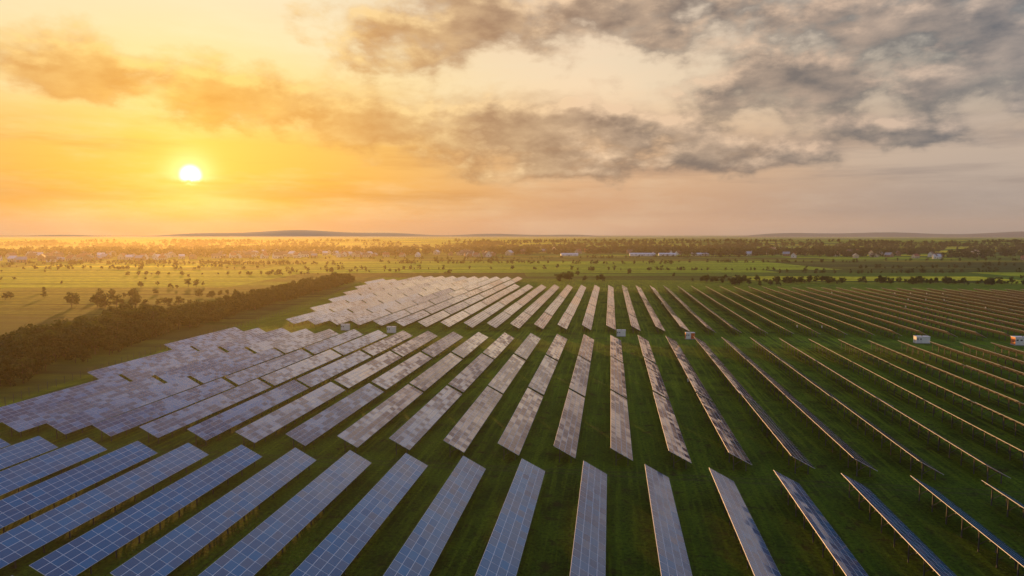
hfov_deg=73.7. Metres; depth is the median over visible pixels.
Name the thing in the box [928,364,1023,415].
solar panel array
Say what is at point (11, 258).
house
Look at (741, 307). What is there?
solar panel array
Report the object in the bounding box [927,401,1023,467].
solar panel array
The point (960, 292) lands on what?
solar panel array
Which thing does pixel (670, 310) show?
solar panel array
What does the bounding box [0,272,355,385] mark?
tree belt
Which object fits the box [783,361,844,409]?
solar panel array
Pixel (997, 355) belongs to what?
solar panel array
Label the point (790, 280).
field margin trees
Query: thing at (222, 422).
solar panel array
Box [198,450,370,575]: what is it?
solar panel array
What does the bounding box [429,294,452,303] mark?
solar panel array
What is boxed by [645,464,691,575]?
solar panel array
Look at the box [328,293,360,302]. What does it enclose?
solar panel array
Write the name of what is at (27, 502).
solar panel array
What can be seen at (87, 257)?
house
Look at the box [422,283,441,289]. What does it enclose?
solar panel array
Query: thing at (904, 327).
solar panel array
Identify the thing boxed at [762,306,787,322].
solar panel array
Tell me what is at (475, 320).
solar panel array
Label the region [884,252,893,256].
house
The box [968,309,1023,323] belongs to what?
solar panel array
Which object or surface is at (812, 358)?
solar panel array
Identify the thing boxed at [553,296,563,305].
solar panel array
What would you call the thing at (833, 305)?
solar panel array
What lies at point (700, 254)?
warehouse
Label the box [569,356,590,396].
solar panel array
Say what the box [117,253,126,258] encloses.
house
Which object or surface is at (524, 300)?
solar panel array
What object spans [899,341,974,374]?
solar panel array
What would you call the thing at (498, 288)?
solar panel array
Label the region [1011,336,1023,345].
transformer cabin
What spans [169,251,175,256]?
house
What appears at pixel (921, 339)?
transformer cabin
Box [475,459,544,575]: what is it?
solar panel array
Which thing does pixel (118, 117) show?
sky
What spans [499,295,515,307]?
solar panel array
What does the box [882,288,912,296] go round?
solar panel array
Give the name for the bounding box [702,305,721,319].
solar panel array
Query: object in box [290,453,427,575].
solar panel array
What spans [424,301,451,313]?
solar panel array
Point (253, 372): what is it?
solar panel array
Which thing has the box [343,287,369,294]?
solar panel array
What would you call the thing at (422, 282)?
solar panel array
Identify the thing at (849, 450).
solar panel array
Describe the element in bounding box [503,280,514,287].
solar panel array
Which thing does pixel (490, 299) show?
solar panel array
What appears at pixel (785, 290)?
solar panel array
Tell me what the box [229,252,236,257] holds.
house
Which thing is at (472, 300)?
solar panel array
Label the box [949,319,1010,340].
solar panel array
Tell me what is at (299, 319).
solar panel array
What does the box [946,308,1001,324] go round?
solar panel array
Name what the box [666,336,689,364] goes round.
solar panel array
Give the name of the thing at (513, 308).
solar panel array
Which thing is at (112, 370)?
solar panel array
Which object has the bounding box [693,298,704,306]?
solar panel array
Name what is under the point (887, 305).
solar panel array
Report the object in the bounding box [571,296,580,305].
solar panel array
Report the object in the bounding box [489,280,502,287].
solar panel array
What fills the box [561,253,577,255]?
warehouse
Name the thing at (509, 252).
house
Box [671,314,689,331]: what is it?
solar panel array
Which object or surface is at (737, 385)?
solar panel array
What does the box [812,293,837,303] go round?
solar panel array
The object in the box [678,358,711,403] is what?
solar panel array
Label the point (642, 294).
solar panel array
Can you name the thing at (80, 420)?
solar panel array
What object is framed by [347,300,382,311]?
solar panel array
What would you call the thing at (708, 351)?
solar panel array
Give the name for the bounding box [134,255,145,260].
house
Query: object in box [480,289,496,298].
solar panel array
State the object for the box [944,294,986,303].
solar panel array
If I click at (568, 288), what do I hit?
solar panel array
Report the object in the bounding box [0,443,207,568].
solar panel array
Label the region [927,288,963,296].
solar panel array
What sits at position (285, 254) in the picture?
house
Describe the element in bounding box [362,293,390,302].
solar panel array
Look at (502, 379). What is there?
solar panel array
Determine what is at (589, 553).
solar panel array
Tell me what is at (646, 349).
solar panel array
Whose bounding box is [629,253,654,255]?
warehouse
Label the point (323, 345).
solar panel array
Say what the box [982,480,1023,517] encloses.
solar panel array
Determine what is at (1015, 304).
solar panel array
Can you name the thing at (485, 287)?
solar panel array
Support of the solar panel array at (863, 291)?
on the ground
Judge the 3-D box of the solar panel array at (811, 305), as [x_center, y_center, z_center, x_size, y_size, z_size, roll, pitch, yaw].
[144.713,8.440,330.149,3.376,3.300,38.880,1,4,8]
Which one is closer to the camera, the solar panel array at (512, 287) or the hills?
the solar panel array at (512, 287)
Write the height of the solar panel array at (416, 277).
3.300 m
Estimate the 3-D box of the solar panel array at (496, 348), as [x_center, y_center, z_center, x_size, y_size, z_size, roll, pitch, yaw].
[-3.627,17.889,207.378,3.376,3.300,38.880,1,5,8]
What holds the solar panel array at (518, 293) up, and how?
on the ground
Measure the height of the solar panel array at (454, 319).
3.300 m
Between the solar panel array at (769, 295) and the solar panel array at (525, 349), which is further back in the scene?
the solar panel array at (769, 295)
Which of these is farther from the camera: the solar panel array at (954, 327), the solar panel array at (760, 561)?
the solar panel array at (954, 327)
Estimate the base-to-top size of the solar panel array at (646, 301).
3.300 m
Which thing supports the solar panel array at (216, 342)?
on the ground
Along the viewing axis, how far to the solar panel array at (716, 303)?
332.69 m
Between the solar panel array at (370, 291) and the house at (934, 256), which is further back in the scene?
the house at (934, 256)
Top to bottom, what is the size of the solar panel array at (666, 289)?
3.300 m
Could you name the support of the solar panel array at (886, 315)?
on the ground
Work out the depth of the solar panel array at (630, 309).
298.78 m
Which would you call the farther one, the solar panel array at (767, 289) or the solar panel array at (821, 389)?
the solar panel array at (767, 289)
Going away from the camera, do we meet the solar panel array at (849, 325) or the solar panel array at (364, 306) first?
the solar panel array at (849, 325)
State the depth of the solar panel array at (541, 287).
428.33 m
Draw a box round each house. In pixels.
[5,252,16,257]
[7,255,17,261]
[16,256,26,262]
[27,253,35,258]
[37,253,45,260]
[45,256,55,261]
[65,254,77,260]
[79,253,89,259]
[83,254,92,261]
[100,253,110,258]
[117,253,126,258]
[124,255,132,259]
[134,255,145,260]
[148,252,155,257]
[158,255,166,259]
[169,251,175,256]
[178,254,184,258]
[189,254,196,258]
[211,253,223,257]
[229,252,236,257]
[241,251,251,257]
[260,253,268,257]
[271,251,282,258]
[280,251,287,256]
[287,251,295,256]
[294,252,300,257]
[299,250,308,256]
[362,252,371,256]
[382,252,389,256]
[473,252,480,256]
[505,250,513,255]
[782,251,789,255]
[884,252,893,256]
[911,253,919,257]
[932,254,941,258]
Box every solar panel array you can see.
[0,374,128,421]
[0,436,57,469]
[0,438,106,495]
[0,439,9,448]
[0,441,156,532]
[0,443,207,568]
[1,376,163,436]
[29,445,261,575]
[47,377,198,438]
[87,346,196,380]
[93,378,234,440]
[110,448,315,575]
[121,346,225,380]
[140,379,270,442]
[155,348,253,381]
[164,327,242,348]
[188,380,307,444]
[190,348,282,386]
[191,328,264,350]
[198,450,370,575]
[219,328,290,351]
[226,349,311,388]
[236,382,344,447]
[247,329,313,352]
[261,350,340,388]
[275,329,337,356]
[286,308,332,326]
[286,383,383,449]
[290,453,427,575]
[297,350,370,390]
[304,329,362,355]
[308,309,351,326]
[311,300,347,311]
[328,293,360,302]
[329,300,364,311]
[330,309,371,325]
[333,330,387,354]
[335,351,401,391]
[338,384,422,452]
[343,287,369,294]
[345,293,375,301]
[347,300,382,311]
[351,309,390,327]
[356,282,378,289]
[357,287,384,294]
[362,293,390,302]
[362,331,411,358]
[365,279,384,283]
[366,300,399,312]
[369,283,390,288]
[372,352,431,390]
[373,287,397,295]
[374,310,410,327]
[377,279,396,283]
[379,293,406,302]
[382,283,402,288]
[383,456,484,575]
[386,301,416,312]
[388,288,411,295]
[389,279,407,284]
[389,386,461,454]
[392,331,436,355]
[395,283,415,289]
[395,310,429,328]
[396,294,421,303]
[401,279,419,284]
[403,288,425,295]
[405,301,434,313]
[407,276,423,280]
[409,283,428,289]
[410,353,461,394]
[412,294,436,304]
[415,279,430,284]
[418,288,439,295]
[418,311,449,328]
[419,276,433,280]
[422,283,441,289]
[422,332,462,357]
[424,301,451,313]
[427,279,443,284]
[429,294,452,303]
[430,276,444,280]
[433,288,453,296]
[436,283,454,290]
[439,279,455,284]
[441,276,455,280]
[441,311,469,329]
[443,386,501,457]
[445,302,468,316]
[447,294,467,305]
[449,288,467,297]
[449,353,492,395]
[451,283,467,290]
[452,280,466,285]
[452,332,487,357]
[453,276,466,281]
[464,276,477,281]
[464,280,478,285]
[464,284,479,291]
[464,289,481,296]
[464,294,483,304]
[464,301,486,314]
[464,311,490,329]
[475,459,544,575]
[476,276,488,281]
[477,280,490,285]
[478,284,493,292]
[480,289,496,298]
[482,294,499,305]
[483,332,513,358]
[484,302,504,315]
[487,276,499,282]
[487,312,510,330]
[488,354,524,393]
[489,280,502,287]
[492,284,506,292]
[495,289,510,296]
[498,388,542,459]
[499,277,510,282]
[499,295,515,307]
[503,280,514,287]
[504,302,521,315]
[506,284,519,292]
[510,312,530,328]
[511,277,521,282]
[511,289,524,297]
[515,333,540,359]
[517,295,531,305]
[521,284,532,292]
[524,302,540,317]
[527,289,539,298]
[528,355,557,394]
[534,312,551,331]
[535,295,547,305]
[536,284,545,293]
[543,289,554,297]
[544,303,558,315]
[546,334,566,359]
[550,284,558,291]
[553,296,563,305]
[554,389,584,462]
[558,312,572,329]
[559,290,568,297]
[564,285,572,291]
[565,303,576,315]
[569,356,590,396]
[570,461,606,575]
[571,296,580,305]
[575,290,583,298]
[578,285,585,291]
[578,334,593,360]
[582,313,593,330]
[586,304,595,316]
[589,296,596,305]
[591,290,598,298]
[593,285,599,292]
[606,313,615,330]
[607,296,614,306]
[607,303,614,316]
[608,290,613,298]
[610,335,622,361]
[611,357,626,397]
[611,391,632,465]
[623,290,629,298]
[624,296,632,306]
[626,304,635,316]
[629,314,640,333]
[638,290,646,298]
[638,335,655,363]
[641,296,650,309]
[644,357,668,398]
[645,304,657,319]
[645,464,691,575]
[650,314,664,332]
[653,392,690,467]
[659,297,670,307]
[664,286,671,294]
[664,304,678,317]
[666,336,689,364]
[668,290,680,300]
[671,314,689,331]
[675,297,688,307]
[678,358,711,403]
[683,305,699,320]
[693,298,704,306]
[693,314,714,334]
[694,337,723,365]
[696,393,751,470]
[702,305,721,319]
[709,297,723,310]
[709,468,780,575]
[712,359,755,405]
[715,314,740,335]
[722,305,741,321]
[722,338,756,369]
[728,298,744,309]
[732,292,746,302]
[738,315,766,334]
[741,394,814,473]
[742,306,767,321]
[744,298,765,311]
[746,291,762,301]
[747,360,799,407]
[749,287,766,295]
[751,338,791,369]
[761,316,792,336]
[762,286,780,295]
[762,298,784,309]
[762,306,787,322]
[763,292,782,302]
[774,470,867,575]
[778,287,795,295]
[779,292,799,302]
[780,339,825,370]
[781,299,803,308]
[782,306,810,322]
[783,316,819,336]
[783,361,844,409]
[786,396,876,476]
[792,287,813,296]
[794,292,818,302]
[798,299,825,310]
[801,306,834,322]
[806,316,845,337]
[807,287,829,296]
[810,340,859,371]
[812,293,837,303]
[817,299,845,312]
[819,363,891,410]
[821,287,847,295]
[821,306,857,323]
[827,292,854,302]
[830,317,873,337]
[833,397,943,479]
[834,299,865,309]
[836,287,862,296]
[838,339,897,372]
[841,473,955,575]
[842,307,879,323]
[844,293,872,303]
[852,288,879,295]
[852,299,887,312]
[853,317,901,336]
[855,363,934,412]
[860,293,889,303]
[862,307,904,324]
[867,288,895,296]
[868,340,935,373]
[870,299,907,312]
[876,293,910,303]
[877,318,927,335]
[879,399,1009,483]
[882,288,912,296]
[883,307,928,324]
[888,299,928,312]
[892,365,984,413]
[893,293,929,303]
[897,288,930,296]
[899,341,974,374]
[900,318,956,338]
[904,308,953,324]
[908,300,950,313]
[909,293,947,303]
[910,475,1023,575]
[912,288,946,296]
[924,318,984,340]
[925,308,977,324]
[926,300,971,312]
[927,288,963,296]
[927,294,967,303]
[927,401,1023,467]
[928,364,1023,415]
[929,341,1011,375]
[942,288,980,296]
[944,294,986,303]
[945,300,994,312]
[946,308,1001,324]
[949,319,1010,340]
[959,289,997,296]
[960,342,1023,370]
[961,294,1005,303]
[963,300,1015,312]
[966,365,1023,395]
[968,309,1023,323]
[972,319,1023,335]
[975,289,1013,297]
[975,402,1023,435]
[978,294,1023,306]
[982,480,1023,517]
[984,301,1023,310]
[990,289,1023,295]
[990,309,1023,319]
[992,343,1023,359]
[995,294,1023,301]
[996,319,1023,330]
[1002,301,1023,306]
[1005,367,1023,381]
[1006,289,1023,293]
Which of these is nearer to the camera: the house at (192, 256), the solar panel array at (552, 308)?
the solar panel array at (552, 308)
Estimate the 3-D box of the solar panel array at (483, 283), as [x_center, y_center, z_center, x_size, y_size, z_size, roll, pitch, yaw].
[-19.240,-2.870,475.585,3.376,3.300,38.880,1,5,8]
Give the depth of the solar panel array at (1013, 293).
392.67 m
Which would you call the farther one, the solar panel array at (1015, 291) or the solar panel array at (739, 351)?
the solar panel array at (1015, 291)
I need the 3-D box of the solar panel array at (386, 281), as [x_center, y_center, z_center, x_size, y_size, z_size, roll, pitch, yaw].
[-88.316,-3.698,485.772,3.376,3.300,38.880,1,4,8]
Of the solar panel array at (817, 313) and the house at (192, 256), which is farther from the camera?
the house at (192, 256)
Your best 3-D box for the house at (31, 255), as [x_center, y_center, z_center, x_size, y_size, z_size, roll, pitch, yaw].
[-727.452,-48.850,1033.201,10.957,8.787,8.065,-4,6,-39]
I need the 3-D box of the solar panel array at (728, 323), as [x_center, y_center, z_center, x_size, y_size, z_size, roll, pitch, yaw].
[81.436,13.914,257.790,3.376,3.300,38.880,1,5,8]
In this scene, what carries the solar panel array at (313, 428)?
on the ground
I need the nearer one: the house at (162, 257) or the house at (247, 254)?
the house at (162, 257)
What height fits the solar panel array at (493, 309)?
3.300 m
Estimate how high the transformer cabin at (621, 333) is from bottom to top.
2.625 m
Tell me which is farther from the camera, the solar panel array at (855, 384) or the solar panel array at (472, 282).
the solar panel array at (472, 282)
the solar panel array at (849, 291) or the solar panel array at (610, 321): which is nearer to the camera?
the solar panel array at (610, 321)
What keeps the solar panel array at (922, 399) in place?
on the ground
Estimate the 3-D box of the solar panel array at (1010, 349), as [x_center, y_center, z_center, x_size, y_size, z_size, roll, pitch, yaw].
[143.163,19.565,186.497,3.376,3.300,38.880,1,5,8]
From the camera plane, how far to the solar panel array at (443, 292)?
395.38 m
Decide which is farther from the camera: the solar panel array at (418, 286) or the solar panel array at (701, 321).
the solar panel array at (418, 286)
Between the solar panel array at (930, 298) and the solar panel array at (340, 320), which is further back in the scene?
the solar panel array at (930, 298)
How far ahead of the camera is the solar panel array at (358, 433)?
124.49 m
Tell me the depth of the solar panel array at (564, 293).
385.35 m
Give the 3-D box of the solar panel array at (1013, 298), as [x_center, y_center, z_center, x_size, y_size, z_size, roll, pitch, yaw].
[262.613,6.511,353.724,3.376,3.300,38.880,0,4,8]
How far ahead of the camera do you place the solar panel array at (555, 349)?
201.49 m
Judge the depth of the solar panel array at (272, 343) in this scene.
214.06 m
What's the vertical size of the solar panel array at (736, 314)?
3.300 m
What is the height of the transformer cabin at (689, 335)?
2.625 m
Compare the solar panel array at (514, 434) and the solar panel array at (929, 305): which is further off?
the solar panel array at (929, 305)
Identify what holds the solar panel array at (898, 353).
on the ground
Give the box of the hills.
[0,230,1023,236]
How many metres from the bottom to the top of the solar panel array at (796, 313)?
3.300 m
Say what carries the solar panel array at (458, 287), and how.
on the ground
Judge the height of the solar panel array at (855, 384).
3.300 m
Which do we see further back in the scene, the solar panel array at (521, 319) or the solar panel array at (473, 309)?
the solar panel array at (473, 309)
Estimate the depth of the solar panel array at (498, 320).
266.27 m
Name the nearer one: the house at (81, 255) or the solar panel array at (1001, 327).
the solar panel array at (1001, 327)
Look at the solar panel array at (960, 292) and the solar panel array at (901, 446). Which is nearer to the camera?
the solar panel array at (901, 446)
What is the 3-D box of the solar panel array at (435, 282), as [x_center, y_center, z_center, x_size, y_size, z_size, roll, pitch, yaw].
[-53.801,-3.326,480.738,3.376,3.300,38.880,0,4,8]
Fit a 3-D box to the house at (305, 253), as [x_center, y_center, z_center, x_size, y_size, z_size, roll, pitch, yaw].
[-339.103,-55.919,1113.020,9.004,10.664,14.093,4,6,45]
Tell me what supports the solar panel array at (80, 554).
on the ground
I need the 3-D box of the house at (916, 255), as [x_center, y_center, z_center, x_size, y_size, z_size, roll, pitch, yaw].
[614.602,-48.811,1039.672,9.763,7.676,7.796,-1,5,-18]
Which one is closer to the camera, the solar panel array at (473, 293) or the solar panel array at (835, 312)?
the solar panel array at (835, 312)
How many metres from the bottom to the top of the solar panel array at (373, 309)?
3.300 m
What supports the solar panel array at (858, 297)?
on the ground
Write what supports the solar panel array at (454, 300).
on the ground
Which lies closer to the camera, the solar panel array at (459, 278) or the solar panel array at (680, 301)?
the solar panel array at (680, 301)
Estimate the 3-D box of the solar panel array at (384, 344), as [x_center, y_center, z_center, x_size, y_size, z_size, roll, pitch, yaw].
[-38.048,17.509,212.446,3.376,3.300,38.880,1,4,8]
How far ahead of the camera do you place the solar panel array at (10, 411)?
139.49 m
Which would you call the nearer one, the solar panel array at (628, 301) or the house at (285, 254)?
the solar panel array at (628, 301)
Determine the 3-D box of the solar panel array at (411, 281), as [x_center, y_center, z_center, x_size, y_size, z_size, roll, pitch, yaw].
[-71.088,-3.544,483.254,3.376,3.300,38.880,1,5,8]
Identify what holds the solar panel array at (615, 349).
on the ground
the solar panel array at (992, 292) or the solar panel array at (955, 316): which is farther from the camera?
the solar panel array at (992, 292)
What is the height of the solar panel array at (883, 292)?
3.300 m
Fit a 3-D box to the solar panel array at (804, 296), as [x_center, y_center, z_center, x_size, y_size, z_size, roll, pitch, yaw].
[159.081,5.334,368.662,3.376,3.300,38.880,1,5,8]
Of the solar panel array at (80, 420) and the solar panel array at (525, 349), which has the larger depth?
the solar panel array at (525, 349)
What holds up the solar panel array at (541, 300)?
on the ground
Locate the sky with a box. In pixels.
[0,0,1023,235]
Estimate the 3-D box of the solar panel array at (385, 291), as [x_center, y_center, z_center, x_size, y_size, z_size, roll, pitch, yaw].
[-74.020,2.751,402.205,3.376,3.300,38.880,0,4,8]
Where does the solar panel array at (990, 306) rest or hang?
on the ground
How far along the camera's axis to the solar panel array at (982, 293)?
390.08 m
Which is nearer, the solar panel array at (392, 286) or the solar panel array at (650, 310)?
the solar panel array at (650, 310)
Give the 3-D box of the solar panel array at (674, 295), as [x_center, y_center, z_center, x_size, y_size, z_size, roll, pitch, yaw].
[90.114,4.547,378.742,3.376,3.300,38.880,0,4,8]
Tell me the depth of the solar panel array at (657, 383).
157.34 m
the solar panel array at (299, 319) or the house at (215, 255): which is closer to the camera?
the solar panel array at (299, 319)
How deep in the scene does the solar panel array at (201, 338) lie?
218.54 m
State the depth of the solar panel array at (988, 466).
110.97 m
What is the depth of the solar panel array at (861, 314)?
286.60 m
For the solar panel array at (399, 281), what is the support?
on the ground
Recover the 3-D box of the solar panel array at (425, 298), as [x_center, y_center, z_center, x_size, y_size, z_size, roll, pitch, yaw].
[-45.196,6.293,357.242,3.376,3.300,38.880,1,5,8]
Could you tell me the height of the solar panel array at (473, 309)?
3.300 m
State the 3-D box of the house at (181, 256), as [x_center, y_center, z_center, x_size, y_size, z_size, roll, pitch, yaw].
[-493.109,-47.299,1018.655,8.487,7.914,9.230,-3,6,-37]
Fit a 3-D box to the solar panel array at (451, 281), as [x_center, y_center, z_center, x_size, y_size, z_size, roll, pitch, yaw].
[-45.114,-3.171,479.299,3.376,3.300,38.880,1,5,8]
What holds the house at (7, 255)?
on the ground
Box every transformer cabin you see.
[341,324,349,330]
[387,326,395,332]
[617,329,625,336]
[685,332,694,338]
[913,335,929,343]
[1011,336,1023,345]
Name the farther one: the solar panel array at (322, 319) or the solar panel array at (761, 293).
the solar panel array at (761, 293)
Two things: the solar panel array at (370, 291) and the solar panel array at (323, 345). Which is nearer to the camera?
the solar panel array at (323, 345)
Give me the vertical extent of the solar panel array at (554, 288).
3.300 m
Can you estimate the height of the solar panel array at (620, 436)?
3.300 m
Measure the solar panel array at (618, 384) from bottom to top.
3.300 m
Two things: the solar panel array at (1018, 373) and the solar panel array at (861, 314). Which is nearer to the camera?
the solar panel array at (1018, 373)
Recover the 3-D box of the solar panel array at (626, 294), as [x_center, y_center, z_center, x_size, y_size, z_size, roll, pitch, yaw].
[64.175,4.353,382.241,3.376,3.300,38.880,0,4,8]
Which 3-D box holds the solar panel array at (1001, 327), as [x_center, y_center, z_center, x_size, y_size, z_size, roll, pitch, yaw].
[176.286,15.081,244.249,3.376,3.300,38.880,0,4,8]
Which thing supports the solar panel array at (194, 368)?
on the ground
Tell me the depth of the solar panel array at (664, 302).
335.48 m
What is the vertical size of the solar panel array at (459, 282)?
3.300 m
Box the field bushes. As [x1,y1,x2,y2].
[0,265,400,307]
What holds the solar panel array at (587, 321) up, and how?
on the ground
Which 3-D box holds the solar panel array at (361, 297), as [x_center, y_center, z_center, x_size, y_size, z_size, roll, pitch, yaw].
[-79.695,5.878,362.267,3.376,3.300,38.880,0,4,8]
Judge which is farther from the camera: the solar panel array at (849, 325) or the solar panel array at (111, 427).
the solar panel array at (849, 325)
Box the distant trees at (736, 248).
[0,238,1023,278]
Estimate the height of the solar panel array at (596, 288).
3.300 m
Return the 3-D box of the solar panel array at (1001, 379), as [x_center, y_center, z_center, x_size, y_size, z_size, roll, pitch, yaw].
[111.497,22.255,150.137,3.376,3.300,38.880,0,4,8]
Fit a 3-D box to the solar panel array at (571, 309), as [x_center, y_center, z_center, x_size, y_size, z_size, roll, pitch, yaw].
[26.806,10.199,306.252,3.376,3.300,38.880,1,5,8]
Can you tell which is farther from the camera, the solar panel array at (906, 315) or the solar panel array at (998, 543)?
the solar panel array at (906, 315)
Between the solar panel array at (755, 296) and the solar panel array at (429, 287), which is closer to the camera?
the solar panel array at (755, 296)
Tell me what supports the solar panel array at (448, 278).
on the ground
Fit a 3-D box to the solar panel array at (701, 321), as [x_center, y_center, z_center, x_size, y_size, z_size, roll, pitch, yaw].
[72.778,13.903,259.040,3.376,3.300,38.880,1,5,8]
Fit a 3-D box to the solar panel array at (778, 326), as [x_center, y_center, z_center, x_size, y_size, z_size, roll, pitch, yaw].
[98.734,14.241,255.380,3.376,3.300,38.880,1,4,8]
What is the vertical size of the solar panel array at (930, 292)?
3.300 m
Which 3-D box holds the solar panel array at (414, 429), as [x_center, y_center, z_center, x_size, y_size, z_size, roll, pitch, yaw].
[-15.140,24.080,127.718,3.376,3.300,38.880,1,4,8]
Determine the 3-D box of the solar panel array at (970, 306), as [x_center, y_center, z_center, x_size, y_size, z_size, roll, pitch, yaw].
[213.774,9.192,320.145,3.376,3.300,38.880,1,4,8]
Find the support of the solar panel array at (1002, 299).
on the ground
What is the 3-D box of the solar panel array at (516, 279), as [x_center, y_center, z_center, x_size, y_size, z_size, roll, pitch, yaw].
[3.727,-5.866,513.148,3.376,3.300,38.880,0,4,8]
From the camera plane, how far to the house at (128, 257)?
972.76 m
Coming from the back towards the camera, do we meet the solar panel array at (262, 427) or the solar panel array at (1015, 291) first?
the solar panel array at (1015, 291)
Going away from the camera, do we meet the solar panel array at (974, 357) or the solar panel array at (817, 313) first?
the solar panel array at (974, 357)
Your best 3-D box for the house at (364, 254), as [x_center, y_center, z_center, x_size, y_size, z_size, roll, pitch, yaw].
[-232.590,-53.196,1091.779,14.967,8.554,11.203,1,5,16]
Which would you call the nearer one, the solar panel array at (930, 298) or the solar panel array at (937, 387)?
the solar panel array at (937, 387)
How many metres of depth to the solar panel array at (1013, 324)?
253.75 m
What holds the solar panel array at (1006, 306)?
on the ground
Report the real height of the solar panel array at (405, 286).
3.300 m
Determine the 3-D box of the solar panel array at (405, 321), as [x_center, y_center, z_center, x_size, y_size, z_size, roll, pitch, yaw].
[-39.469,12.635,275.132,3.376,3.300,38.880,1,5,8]
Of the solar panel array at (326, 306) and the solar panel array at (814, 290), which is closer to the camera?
the solar panel array at (326, 306)
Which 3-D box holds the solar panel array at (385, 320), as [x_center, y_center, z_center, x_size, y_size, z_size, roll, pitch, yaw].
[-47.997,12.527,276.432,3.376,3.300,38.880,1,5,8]
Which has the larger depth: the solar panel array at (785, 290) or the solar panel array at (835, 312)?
the solar panel array at (785, 290)
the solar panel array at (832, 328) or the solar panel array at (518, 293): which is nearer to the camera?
the solar panel array at (832, 328)
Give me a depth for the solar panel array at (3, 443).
110.32 m
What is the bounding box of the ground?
[0,236,1023,575]
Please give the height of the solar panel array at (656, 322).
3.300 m
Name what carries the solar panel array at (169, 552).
on the ground
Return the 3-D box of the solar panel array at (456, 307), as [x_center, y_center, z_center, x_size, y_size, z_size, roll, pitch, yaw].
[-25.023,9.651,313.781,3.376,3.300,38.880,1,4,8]
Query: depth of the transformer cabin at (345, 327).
252.51 m
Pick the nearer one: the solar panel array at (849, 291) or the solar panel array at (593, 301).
the solar panel array at (593, 301)
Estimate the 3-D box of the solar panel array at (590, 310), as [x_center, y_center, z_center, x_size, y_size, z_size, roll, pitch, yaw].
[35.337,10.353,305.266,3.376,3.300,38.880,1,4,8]
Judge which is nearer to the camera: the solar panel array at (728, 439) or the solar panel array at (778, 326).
the solar panel array at (728, 439)
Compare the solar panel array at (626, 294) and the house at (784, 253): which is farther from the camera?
the house at (784, 253)
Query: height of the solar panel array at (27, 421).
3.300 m
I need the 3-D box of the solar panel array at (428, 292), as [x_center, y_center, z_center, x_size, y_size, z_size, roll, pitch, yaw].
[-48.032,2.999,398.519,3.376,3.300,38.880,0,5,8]
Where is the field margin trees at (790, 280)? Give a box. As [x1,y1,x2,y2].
[444,264,1023,285]
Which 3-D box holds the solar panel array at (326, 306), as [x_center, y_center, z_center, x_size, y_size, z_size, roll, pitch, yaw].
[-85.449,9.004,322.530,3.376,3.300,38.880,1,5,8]
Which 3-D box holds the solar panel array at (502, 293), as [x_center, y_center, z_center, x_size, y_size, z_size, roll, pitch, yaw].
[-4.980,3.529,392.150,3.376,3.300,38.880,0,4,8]
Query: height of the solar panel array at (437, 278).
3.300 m
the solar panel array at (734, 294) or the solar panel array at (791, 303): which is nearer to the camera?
the solar panel array at (791, 303)
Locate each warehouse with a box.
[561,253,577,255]
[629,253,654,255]
[658,253,675,255]
[691,253,708,255]
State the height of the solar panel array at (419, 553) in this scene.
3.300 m
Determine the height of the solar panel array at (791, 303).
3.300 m
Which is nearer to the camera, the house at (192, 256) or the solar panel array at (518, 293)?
the solar panel array at (518, 293)
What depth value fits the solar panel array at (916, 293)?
397.95 m
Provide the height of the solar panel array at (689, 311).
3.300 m
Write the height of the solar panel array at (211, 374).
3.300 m
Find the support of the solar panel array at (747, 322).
on the ground
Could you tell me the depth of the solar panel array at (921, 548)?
76.93 m
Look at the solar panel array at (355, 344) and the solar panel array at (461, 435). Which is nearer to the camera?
the solar panel array at (461, 435)
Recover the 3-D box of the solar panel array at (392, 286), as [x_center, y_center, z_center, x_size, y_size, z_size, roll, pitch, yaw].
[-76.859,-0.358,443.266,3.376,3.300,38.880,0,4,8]
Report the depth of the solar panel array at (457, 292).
393.24 m
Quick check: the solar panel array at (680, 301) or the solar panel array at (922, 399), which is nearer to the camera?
the solar panel array at (922, 399)
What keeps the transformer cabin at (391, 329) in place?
on the ground
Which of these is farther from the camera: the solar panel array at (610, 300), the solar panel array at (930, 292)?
the solar panel array at (930, 292)
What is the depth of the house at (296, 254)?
1061.00 m
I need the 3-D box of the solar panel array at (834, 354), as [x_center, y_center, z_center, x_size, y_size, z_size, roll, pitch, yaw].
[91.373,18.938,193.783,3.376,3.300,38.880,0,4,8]
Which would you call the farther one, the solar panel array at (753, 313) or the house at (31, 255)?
the house at (31, 255)
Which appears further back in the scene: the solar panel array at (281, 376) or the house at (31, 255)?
the house at (31, 255)
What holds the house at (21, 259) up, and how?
on the ground
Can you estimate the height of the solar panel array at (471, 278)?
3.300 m
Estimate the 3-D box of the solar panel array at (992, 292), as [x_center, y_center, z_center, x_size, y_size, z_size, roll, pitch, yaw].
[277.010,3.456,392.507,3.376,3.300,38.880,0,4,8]
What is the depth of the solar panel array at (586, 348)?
200.49 m
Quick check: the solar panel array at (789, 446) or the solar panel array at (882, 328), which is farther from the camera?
the solar panel array at (882, 328)
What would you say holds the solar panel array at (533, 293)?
on the ground
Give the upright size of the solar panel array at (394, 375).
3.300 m
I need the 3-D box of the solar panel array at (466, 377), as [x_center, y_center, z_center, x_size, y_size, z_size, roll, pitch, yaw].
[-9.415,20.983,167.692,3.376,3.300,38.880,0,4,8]
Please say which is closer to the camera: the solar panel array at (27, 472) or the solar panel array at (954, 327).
the solar panel array at (27, 472)
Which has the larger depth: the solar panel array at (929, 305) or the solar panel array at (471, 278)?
the solar panel array at (471, 278)
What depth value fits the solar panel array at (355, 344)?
210.75 m
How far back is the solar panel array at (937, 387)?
149.31 m
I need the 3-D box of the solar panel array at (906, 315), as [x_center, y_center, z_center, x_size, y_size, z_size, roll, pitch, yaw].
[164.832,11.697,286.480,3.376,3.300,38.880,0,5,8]
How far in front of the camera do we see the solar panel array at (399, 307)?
315.35 m

